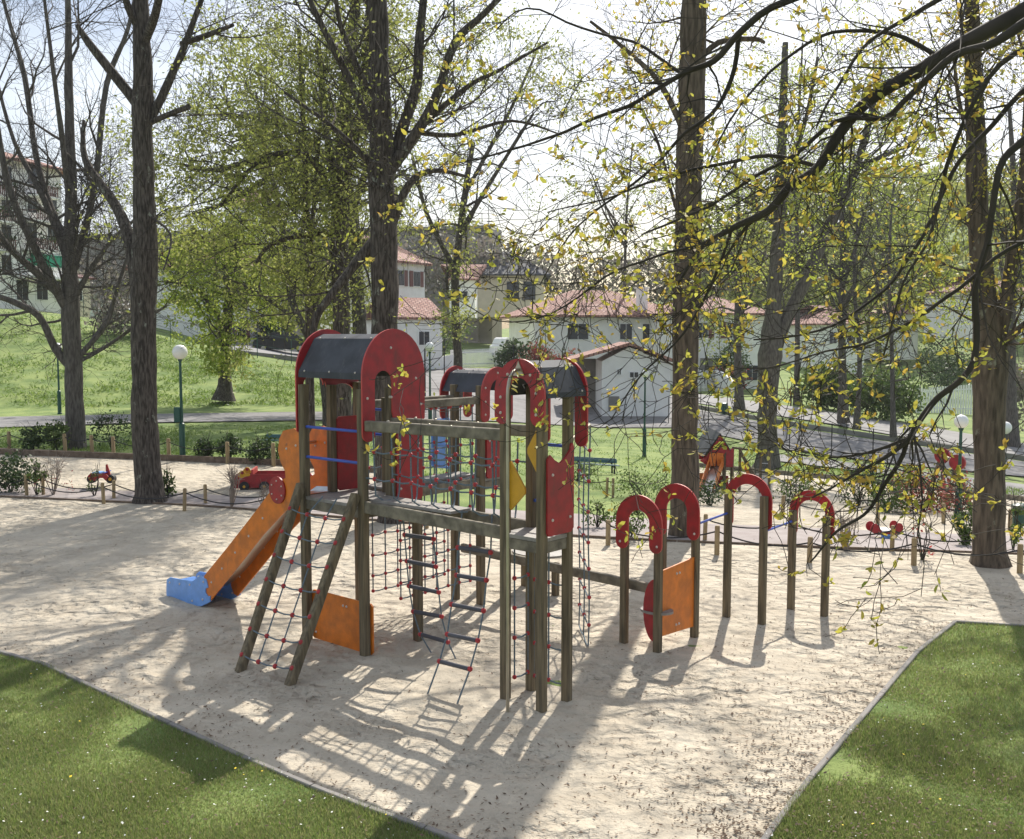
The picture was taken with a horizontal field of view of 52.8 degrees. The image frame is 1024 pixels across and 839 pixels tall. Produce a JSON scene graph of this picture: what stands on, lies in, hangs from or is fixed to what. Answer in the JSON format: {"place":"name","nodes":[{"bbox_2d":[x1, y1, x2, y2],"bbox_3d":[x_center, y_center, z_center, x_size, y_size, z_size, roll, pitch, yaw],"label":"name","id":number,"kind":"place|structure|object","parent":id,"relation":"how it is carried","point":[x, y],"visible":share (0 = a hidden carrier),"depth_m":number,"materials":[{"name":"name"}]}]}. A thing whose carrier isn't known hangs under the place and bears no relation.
{"place":"outdoors","nodes":[
{"label":"outdoors","id":0,"kind":"place"},
{"bbox_2d":[0,411,321,426],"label":"park path","id":1,"kind":"structure","parent":0,"point":[11,421],"depth_m":44.31,"materials":[{"name":"grey asphalt"}]},
{"bbox_2d":[0,455,373,496],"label":"play sand","id":2,"kind":"structure","parent":0,"point":[192,476],"depth_m":26.73,"materials":[{"name":"beige sand"}]},
{"bbox_2d":[234,466,285,489],"bbox_3d":[-5.738,1.378,24.107,1.398,0.497,0.745,0,5,-4],"label":"play truck","id":3,"kind":"object","parent":2,"relation":"on","point":[253,477],"visible":0.73,"depth_m":23.79,"materials":[{"name":"red plastic"}]},
{"bbox_2d":[231,344,298,356],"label":"pavement","id":4,"kind":"structure","parent":0,"point":[279,351],"depth_m":71.86,"materials":[{"name":"concrete"}]},
{"bbox_2d":[253,332,303,351],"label":"parked car","id":5,"kind":"object","parent":4,"relation":"on","point":[278,342],"visible":0.5,"depth_m":72.38,"materials":[{"name":"grey paint"}]},
{"bbox_2d":[0,620,1023,838],"bbox_3d":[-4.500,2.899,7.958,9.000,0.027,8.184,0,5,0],"label":"lawn","id":6,"kind":"structure","parent":0,"point":[145,721],"depth_m":8.43,"materials":[{"name":"green plant"}]},
{"bbox_2d":[0,497,1023,838],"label":"sand","id":7,"kind":"structure","parent":0,"point":[110,557],"depth_m":11.20,"materials":[{"name":"beige sand"}]},
{"bbox_2d":[2,0,336,503],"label":"bare tree","id":8,"kind":"object","parent":7,"relation":"on","point":[140,241],"visible":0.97,"depth_m":21.46,"materials":[{"name":"brown plant"}]},
{"bbox_2d":[0,650,464,838],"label":"kerb edging","id":9,"kind":"object","parent":7,"relation":"on","point":[306,783],"visible":0.47,"depth_m":8.59,"materials":[{"name":"concrete"}]},
{"bbox_2d":[158,0,637,523],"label":"bare tree","id":10,"kind":"object","parent":7,"relation":"on","point":[384,138],"visible":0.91,"depth_m":19.10,"materials":[{"name":"brown plant"}]},
{"bbox_2d":[166,329,834,712],"bbox_3d":[-0.742,0.793,12.490,8.585,3.760,5.033,2,5,22],"label":"climbing frame","id":11,"kind":"object","parent":7,"relation":"on","point":[538,537],"visible":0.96,"depth_m":11.65,"materials":[{"name":"wood"}]},
{"bbox_2d":[0,495,1023,554],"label":"timber edging","id":12,"kind":"object","parent":7,"relation":"on","point":[574,535],"visible":0.53,"depth_m":18.26,"materials":[{"name":"wood"}]},
{"bbox_2d":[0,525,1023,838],"bbox_3d":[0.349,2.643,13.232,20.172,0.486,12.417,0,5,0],"label":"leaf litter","id":13,"kind":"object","parent":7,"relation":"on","point":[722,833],"visible":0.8,"depth_m":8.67,"materials":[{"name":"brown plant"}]},
{"bbox_2d":[606,520,1023,573],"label":"rope fence","id":14,"kind":"object","parent":7,"relation":"on","point":[1019,550],"visible":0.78,"depth_m":16.14,"materials":[{"name":"brown wood"}]},
{"bbox_2d":[761,620,1023,838],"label":"kerb edging","id":15,"kind":"object","parent":7,"relation":"on","point":[829,755],"visible":0.49,"depth_m":9.39,"materials":[{"name":"concrete"}]},
{"bbox_2d":[802,0,1023,568],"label":"forked tree","id":16,"kind":"object","parent":7,"relation":"on","point":[989,385],"visible":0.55,"depth_m":15.64,"materials":[{"name":"beige plant"}]},
{"bbox_2d":[0,201,1023,686],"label":"ground","id":17,"kind":"structure","parent":0,"point":[28,375],"depth_m":53.87,"materials":[{"name":"green plant"}]},
{"bbox_2d":[0,443,45,492],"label":"shrub","id":18,"kind":"object","parent":17,"relation":"on","point":[8,477],"visible":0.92,"depth_m":23.38,"materials":[{"name":"green plant"}]},
{"bbox_2d":[0,152,80,313],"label":"apartment building","id":19,"kind":"structure","parent":17,"relation":"on","point":[39,296],"depth_m":85.06,"materials":[{"name":"white paint"}]},
{"bbox_2d":[20,454,74,494],"bbox_3d":[-10.309,1.185,23.074,1.093,1.100,0.812,0,5,0],"label":"shrub","id":20,"kind":"object","parent":17,"relation":"on","point":[57,471],"visible":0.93,"depth_m":23.02,"materials":[{"name":"brown plant"}]},
{"bbox_2d":[0,448,115,452],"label":"soil bed","id":21,"kind":"object","parent":17,"relation":"on","point":[53,450],"visible":0.09,"depth_m":31.83,"materials":[{"name":"soil"}]},
{"bbox_2d":[17,422,49,449],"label":"shrub","id":22,"kind":"object","parent":21,"relation":"on","point":[35,440],"visible":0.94,"depth_m":30.97,"materials":[{"name":"green plant"}]},
{"bbox_2d":[41,410,70,449],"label":"shrub","id":23,"kind":"object","parent":21,"relation":"on","point":[55,432],"visible":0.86,"depth_m":31.77,"materials":[{"name":"green plant"}]},
{"bbox_2d":[172,345,187,454],"bbox_3d":[-9.377,-0.419,29.234,0.422,3.399,0.422,0,5,0],"label":"street lamp","id":24,"kind":"object","parent":21,"relation":"on","point":[179,353],"visible":0.94,"depth_m":29.18,"materials":[{"name":"metal"}]},
{"bbox_2d":[193,432,215,455],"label":"shrub","id":25,"kind":"object","parent":21,"relation":"on","point":[203,443],"visible":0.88,"depth_m":29.11,"materials":[{"name":"green plant"}]},
{"bbox_2d":[212,430,243,456],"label":"shrub","id":26,"kind":"object","parent":21,"relation":"on","point":[231,440],"visible":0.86,"depth_m":28.91,"materials":[{"name":"green plant"}]},
{"bbox_2d":[84,401,130,449],"bbox_3d":[-12.291,0.227,31.755,1.670,1.562,1.339,0,5,0],"label":"shrub","id":27,"kind":"object","parent":17,"relation":"on","point":[102,424],"visible":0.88,"depth_m":31.79,"materials":[{"name":"green plant"}]},
{"bbox_2d":[84,293,160,333],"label":"shrub","id":28,"kind":"object","parent":17,"relation":"on","point":[124,309],"visible":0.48,"depth_m":66.89,"materials":[{"name":"green plant"}]},
{"bbox_2d":[6,475,265,502],"bbox_3d":[-7.700,1.587,22.261,10.187,0.568,0.357,2,5,19],"label":"rope fence","id":29,"kind":"object","parent":17,"relation":"on","point":[114,485],"visible":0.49,"depth_m":22.53,"materials":[{"name":"brown wood"}]},
{"bbox_2d":[0,431,277,466],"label":"rope fence","id":30,"kind":"object","parent":17,"relation":"on","point":[167,442],"visible":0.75,"depth_m":29.90,"materials":[{"name":"brown wood"}]},
{"bbox_2d":[0,0,279,449],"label":"bare tree","id":31,"kind":"object","parent":17,"relation":"on","point":[71,357],"visible":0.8,"depth_m":32.01,"materials":[{"name":"brown plant"}]},
{"bbox_2d":[0,312,352,407],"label":"bank grass","id":32,"kind":"structure","parent":17,"relation":"on","point":[265,386],"depth_m":57.70,"materials":[{"name":"green plant"}]},
{"bbox_2d":[54,166,304,401],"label":"lime tree","id":33,"kind":"object","parent":17,"relation":"on","point":[223,391],"visible":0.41,"depth_m":51.69,"materials":[{"name":"green plant"}]},
{"bbox_2d":[0,449,373,472],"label":"timber edging","id":34,"kind":"object","parent":17,"relation":"on","point":[183,458],"visible":0.47,"depth_m":29.51,"materials":[{"name":"wood"}]},
{"bbox_2d":[0,424,374,462],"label":"lawn grass tufts","id":35,"kind":"object","parent":17,"relation":"on","point":[174,431],"visible":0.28,"depth_m":34.81,"materials":[{"name":"green plant"}]},
{"bbox_2d":[125,240,283,343],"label":"house","id":36,"kind":"structure","parent":17,"relation":"on","point":[164,313],"depth_m":75.65,"materials":[{"name":"white paint"}]},
{"bbox_2d":[1,475,428,528],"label":"rope fence","id":37,"kind":"object","parent":17,"relation":"on","point":[103,488],"visible":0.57,"depth_m":21.78,"materials":[{"name":"brown wood"}]},
{"bbox_2d":[216,461,245,506],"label":"shrub","id":38,"kind":"object","parent":17,"relation":"on","point":[232,492],"visible":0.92,"depth_m":21.23,"materials":[{"name":"plant"}]},
{"bbox_2d":[60,0,447,416],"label":"ivy tree","id":39,"kind":"object","parent":17,"relation":"on","point":[340,229],"visible":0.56,"depth_m":25.49,"materials":[{"name":"green plant"}]},
{"bbox_2d":[241,431,279,464],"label":"shrub","id":40,"kind":"object","parent":17,"relation":"on","point":[253,447],"visible":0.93,"depth_m":28.27,"materials":[{"name":"green plant"}]},
{"bbox_2d":[157,25,370,426],"bbox_3d":[-10.025,-7.235,39.982,9.001,14.984,6.439,0,5,0],"label":"slender tree","id":41,"kind":"object","parent":17,"relation":"on","point":[322,387],"visible":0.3,"depth_m":39.37,"materials":[{"name":"green plant"}]},
{"bbox_2d":[63,1,480,414],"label":"evergreen oak","id":42,"kind":"object","parent":17,"relation":"on","point":[360,325],"visible":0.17,"depth_m":45.10,"materials":[{"name":"green plant"}]},
{"bbox_2d":[78,203,501,343],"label":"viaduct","id":43,"kind":"object","parent":17,"relation":"on","point":[484,334],"visible":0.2,"depth_m":137.38,"materials":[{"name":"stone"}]},
{"bbox_2d":[218,1,440,433],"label":"slender tree","id":44,"kind":"object","parent":17,"relation":"on","point":[310,381],"visible":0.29,"depth_m":27.42,"materials":[{"name":"green plant"}]},
{"bbox_2d":[319,236,432,333],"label":"house","id":45,"kind":"structure","parent":17,"relation":"on","point":[412,284],"depth_m":85.87,"materials":[{"name":"white paint"}]},
{"bbox_2d":[366,297,446,368],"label":"house","id":46,"kind":"structure","parent":17,"relation":"on","point":[425,307],"depth_m":79.33,"materials":[{"name":"white paint"}]},
{"bbox_2d":[78,230,765,308],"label":"woodland","id":47,"kind":"object","parent":17,"relation":"on","point":[480,256],"visible":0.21,"depth_m":128.30,"materials":[{"name":"green plant"}]},
{"bbox_2d":[440,264,486,318],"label":"house","id":48,"kind":"structure","parent":17,"relation":"on","point":[471,281],"depth_m":111.39,"materials":[{"name":"paint"}]},
{"bbox_2d":[450,348,496,366],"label":"white fence","id":49,"kind":"object","parent":17,"relation":"on","point":[489,363],"visible":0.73,"depth_m":86.94,"materials":[{"name":"paint"}]},
{"bbox_2d":[358,0,614,396],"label":"leafy tree","id":50,"kind":"object","parent":17,"relation":"on","point":[462,226],"visible":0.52,"depth_m":56.66,"materials":[{"name":"green plant"}]},
{"bbox_2d":[477,251,550,318],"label":"house","id":51,"kind":"structure","parent":17,"relation":"on","point":[485,299],"depth_m":123.19,"materials":[{"name":"beige paint"}]},
{"bbox_2d":[491,337,536,367],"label":"shrub","id":52,"kind":"object","parent":17,"relation":"on","point":[508,352],"visible":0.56,"depth_m":78.76,"materials":[{"name":"green plant"}]},
{"bbox_2d":[517,341,557,360],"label":"shrub","id":53,"kind":"object","parent":17,"relation":"on","point":[532,351],"visible":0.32,"depth_m":81.42,"materials":[{"name":"green plant"}]},
{"bbox_2d":[499,287,656,358],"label":"house","id":54,"kind":"structure","parent":17,"relation":"on","point":[605,328],"depth_m":95.26,"materials":[{"name":"white paint"}]},
{"bbox_2d":[566,323,588,339],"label":"window","id":55,"kind":"structure","parent":54,"relation":"in","point":[573,336],"depth_m":94.40,"materials":[{"name":"white paint"}]},
{"bbox_2d":[518,121,674,296],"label":"leafy tree","id":56,"kind":"object","parent":17,"relation":"on","point":[610,217],"visible":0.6,"depth_m":97.63,"materials":[{"name":"green plant"}]},
{"bbox_2d":[565,342,672,415],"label":"shed","id":57,"kind":"structure","parent":17,"relation":"on","point":[603,366],"depth_m":63.46,"materials":[{"name":"white paint"}]},
{"bbox_2d":[607,490,648,537],"bbox_3d":[2.080,1.701,18.202,0.760,0.880,0.631,4,6,38],"label":"shrub","id":58,"kind":"object","parent":17,"relation":"on","point":[634,528],"visible":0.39,"depth_m":18.15,"materials":[{"name":"green plant"}]},
{"bbox_2d":[607,459,670,498],"bbox_3d":[3.561,1.606,27.423,1.962,1.041,1.767,0,5,0],"label":"ground plant","id":59,"kind":"object","parent":17,"relation":"on","point":[634,475],"visible":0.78,"depth_m":27.49,"materials":[{"name":"green plant"}]},
{"bbox_2d":[559,0,849,536],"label":"tall tree","id":60,"kind":"object","parent":17,"relation":"on","point":[691,24],"visible":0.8,"depth_m":18.03,"materials":[{"name":"beige plant"}]},
{"bbox_2d":[645,295,764,388],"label":"house","id":61,"kind":"structure","parent":17,"relation":"on","point":[753,357],"depth_m":91.31,"materials":[{"name":"white paint"}]},
{"bbox_2d":[699,473,729,505],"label":"shrub","id":62,"kind":"object","parent":17,"relation":"on","point":[708,494],"visible":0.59,"depth_m":25.68,"materials":[{"name":"green plant"}]},
{"bbox_2d":[422,430,1023,494],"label":"lawn grass tufts","id":63,"kind":"object","parent":17,"relation":"on","point":[748,455],"visible":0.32,"depth_m":39.23,"materials":[{"name":"green plant"}]},
{"bbox_2d":[623,124,832,411],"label":"willow tree","id":64,"kind":"object","parent":17,"relation":"on","point":[736,310],"visible":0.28,"depth_m":67.41,"materials":[{"name":"green plant"}]},
{"bbox_2d":[714,337,754,379],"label":"shrub","id":65,"kind":"object","parent":17,"relation":"on","point":[725,349],"visible":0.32,"depth_m":87.59,"materials":[{"name":"green plant"}]},
{"bbox_2d":[616,0,963,469],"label":"forked tree","id":66,"kind":"object","parent":17,"relation":"on","point":[769,354],"visible":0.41,"depth_m":39.97,"materials":[{"name":"brown plant"}]},
{"bbox_2d":[769,475,819,503],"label":"shrub","id":67,"kind":"object","parent":17,"relation":"on","point":[796,486],"visible":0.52,"depth_m":27.40,"materials":[{"name":"green plant"}]},
{"bbox_2d":[714,0,901,405],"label":"leafy tree","id":68,"kind":"object","parent":17,"relation":"on","point":[797,331],"visible":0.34,"depth_m":74.01,"materials":[{"name":"green plant"}]},
{"bbox_2d":[789,360,855,409],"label":"shrub","id":69,"kind":"object","parent":17,"relation":"on","point":[827,401],"visible":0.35,"depth_m":74.26,"materials":[{"name":"green plant"}]},
{"bbox_2d":[782,305,870,373],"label":"house","id":70,"kind":"structure","parent":17,"relation":"on","point":[820,348],"depth_m":119.18,"materials":[{"name":"white paint"}]},
{"bbox_2d":[644,147,1023,325],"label":"wooded hillside","id":71,"kind":"structure","parent":17,"relation":"on","point":[956,222],"depth_m":154.12,"materials":[{"name":"green plant"}]},
{"bbox_2d":[703,514,971,550],"bbox_3d":[5.605,2.001,17.350,4.734,0.619,0.105,1,5,16],"label":"rope fence","id":72,"kind":"object","parent":17,"relation":"on","point":[892,542],"visible":0.47,"depth_m":17.29,"materials":[{"name":"brown wood"}]},
{"bbox_2d":[668,397,1023,481],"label":"wire fence","id":73,"kind":"object","parent":17,"relation":"on","point":[873,442],"visible":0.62,"depth_m":47.42,"materials":[{"name":"green metal"}]},
{"bbox_2d":[747,123,954,422],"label":"leafy tree","id":74,"kind":"object","parent":17,"relation":"on","point":[841,398],"visible":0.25,"depth_m":63.67,"materials":[{"name":"green plant"}]},
{"bbox_2d":[744,194,967,429],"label":"leafy tree","id":75,"kind":"object","parent":17,"relation":"on","point":[857,416],"visible":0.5,"depth_m":59.88,"materials":[{"name":"green plant"}]},
{"bbox_2d":[833,460,885,506],"bbox_3d":[9.409,1.719,27.985,1.495,1.372,1.267,3,6,32],"label":"shrub","id":76,"kind":"object","parent":17,"relation":"on","point":[856,494],"visible":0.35,"depth_m":27.93,"materials":[{"name":"green plant"}]},
{"bbox_2d":[699,405,1023,460],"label":"road kerb","id":77,"kind":"structure","parent":17,"relation":"on","point":[880,437],"depth_m":58.36,"materials":[{"name":"concrete"}]},
{"bbox_2d":[699,463,1023,501],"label":"timber edging","id":78,"kind":"object","parent":17,"relation":"on","point":[790,473],"visible":0.12,"depth_m":37.71,"materials":[{"name":"wood"}]},
{"bbox_2d":[800,169,951,358],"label":"conifer tree","id":79,"kind":"object","parent":17,"relation":"on","point":[877,347],"visible":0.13,"depth_m":109.25,"materials":[{"name":"green plant"}]},
{"bbox_2d":[846,298,917,359],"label":"house","id":80,"kind":"structure","parent":17,"relation":"on","point":[914,337],"depth_m":131.08,"materials":[{"name":"paint"}]},
{"bbox_2d":[835,361,931,422],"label":"shrub","id":81,"kind":"object","parent":17,"relation":"on","point":[900,403],"visible":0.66,"depth_m":70.94,"materials":[{"name":"green plant"}]},
{"bbox_2d":[867,472,914,512],"bbox_3d":[9.638,1.829,26.248,1.254,1.180,1.251,1,5,12],"label":"shrub","id":82,"kind":"object","parent":17,"relation":"on","point":[891,498],"visible":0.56,"depth_m":26.10,"materials":[{"name":"green plant"}]},
{"bbox_2d":[781,495,1012,530],"bbox_3d":[8.441,2.108,22.843,4.965,0.843,0.755,0,5,0],"label":"rope fence","id":83,"kind":"object","parent":17,"relation":"on","point":[878,520],"visible":0.42,"depth_m":22.78,"materials":[{"name":"brown wood"}]},
{"bbox_2d":[784,159,1011,436],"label":"leafy tree","id":84,"kind":"object","parent":17,"relation":"on","point":[893,425],"visible":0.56,"depth_m":57.98,"materials":[{"name":"green plant"}]},
{"bbox_2d":[886,458,964,512],"bbox_3d":[10.632,1.715,26.532,1.917,1.527,1.703,-3,6,-32],"label":"shrub","id":85,"kind":"object","parent":17,"relation":"on","point":[924,491],"visible":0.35,"depth_m":26.47,"materials":[{"name":"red plant"}]},
{"bbox_2d":[902,335,970,397],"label":"shrub","id":86,"kind":"object","parent":17,"relation":"on","point":[941,381],"visible":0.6,"depth_m":101.03,"materials":[{"name":"green plant"}]},
{"bbox_2d":[915,384,971,414],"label":"white fence","id":87,"kind":"object","parent":17,"relation":"on","point":[966,408],"visible":0.53,"depth_m":83.41,"materials":[{"name":"paint"}]},
{"bbox_2d":[937,467,973,512],"bbox_3d":[11.099,1.816,25.556,1.453,1.298,0.951,0,5,0],"label":"shrub","id":88,"kind":"object","parent":17,"relation":"on","point":[950,504],"visible":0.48,"depth_m":25.51,"materials":[{"name":"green plant"}]},
{"bbox_2d":[894,69,1023,447],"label":"leafy tree","id":89,"kind":"object","parent":17,"relation":"on","point":[1012,415],"visible":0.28,"depth_m":59.69,"materials":[{"name":"green plant"}]},
{"bbox_2d":[949,488,971,544],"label":"shrub","id":90,"kind":"object","parent":17,"relation":"on","point":[965,529],"visible":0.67,"depth_m":18.38,"materials":[{"name":"green plant"}]},
{"bbox_2d":[922,273,1023,337],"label":"house","id":91,"kind":"structure","parent":17,"relation":"on","point":[960,334],"depth_m":123.82,"materials":[{"name":"white paint"}]},
{"bbox_2d":[1008,487,1023,549],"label":"shrub","id":92,"kind":"object","parent":17,"relation":"on","point":[1017,512],"visible":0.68,"depth_m":18.04,"materials":[{"name":"green plant"}]},
{"bbox_2d":[1016,358,1023,431],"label":"shrub","id":93,"kind":"object","parent":17,"relation":"on","point":[1021,383],"visible":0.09,"depth_m":62.72,"materials":[{"name":"green plant"}]},
{"bbox_2d":[0,486,1023,552],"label":"path","id":94,"kind":"structure","parent":0,"point":[751,535],"depth_m":19.83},
{"bbox_2d":[581,496,613,526],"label":"shrub","id":95,"kind":"object","parent":94,"relation":"on","point":[599,511],"visible":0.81,"depth_m":19.23,"materials":[{"name":"green plant"}]},
{"bbox_2d":[866,520,902,538],"bbox_3d":[6.974,2.082,19.310,0.605,0.339,0.320,0,5,0],"label":"spring rocker","id":96,"kind":"object","parent":94,"relation":"on","point":[876,528],"visible":0.63,"depth_m":19.18,"materials":[{"name":"plastic"}]},
{"bbox_2d":[0,0,1023,328],"label":"sky","id":97,"kind":"structure","parent":0,"point":[789,28],"materials":[{"name":"white"}]},
{"bbox_2d":[424,368,671,426],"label":"street","id":98,"kind":"structure","parent":0,"point":[519,408],"depth_m":61.75,"materials":[{"name":"grey asphalt"}]},
{"bbox_2d":[697,410,1023,475],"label":"plaza","id":99,"kind":"structure","parent":0,"point":[814,439],"depth_m":53.21,"materials":[{"name":"concrete"}]},
{"bbox_2d":[698,394,1023,454],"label":"road","id":100,"kind":"structure","parent":0,"point":[947,435],"depth_m":65.58,"materials":[{"name":"grey asphalt"}]},
{"bbox_2d":[699,467,1023,535],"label":"play sand","id":101,"kind":"structure","parent":0,"point":[747,510],"depth_m":25.38,"materials":[{"name":"beige sand"}]},
{"bbox_2d":[697,427,770,492],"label":"toddler tower","id":102,"kind":"structure","parent":101,"relation":"on","point":[722,460],"depth_m":31.30,"materials":[{"name":"metal"}]},
{"bbox_2d":[927,447,968,511],"bbox_3d":[12.133,1.731,28.657,0.486,1.818,2.309,0,5,0],"label":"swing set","id":103,"kind":"object","parent":101,"relation":"on","point":[953,462],"visible":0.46,"depth_m":28.58,"materials":[{"name":"metal"}]},
{"bbox_2d":[954,415,968,514],"bbox_3d":[11.037,1.204,25.423,0.340,2.658,0.340,0,5,0],"label":"street lamp","id":104,"kind":"object","parent":101,"relation":"on","point":[963,420],"visible":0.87,"depth_m":25.34,"materials":[{"name":"metal"}]},
{"bbox_2d":[776,623,1023,838],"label":"lawn","id":105,"kind":"structure","parent":0,"point":[836,767],"depth_m":9.04,"materials":[{"name":"green plant"}]},
{"bbox_2d":[316,0,1023,653],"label":"oak tree","id":106,"kind":"object","parent":105,"relation":"on","point":[1008,24],"visible":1,"depth_m":7.12,"materials":[{"name":"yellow plant"}]},
{"bbox_2d":[780,454,1023,495],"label":"footpath","id":107,"kind":"structure","parent":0,"point":[1008,484],"depth_m":43.73,"materials":[{"name":"concrete"}]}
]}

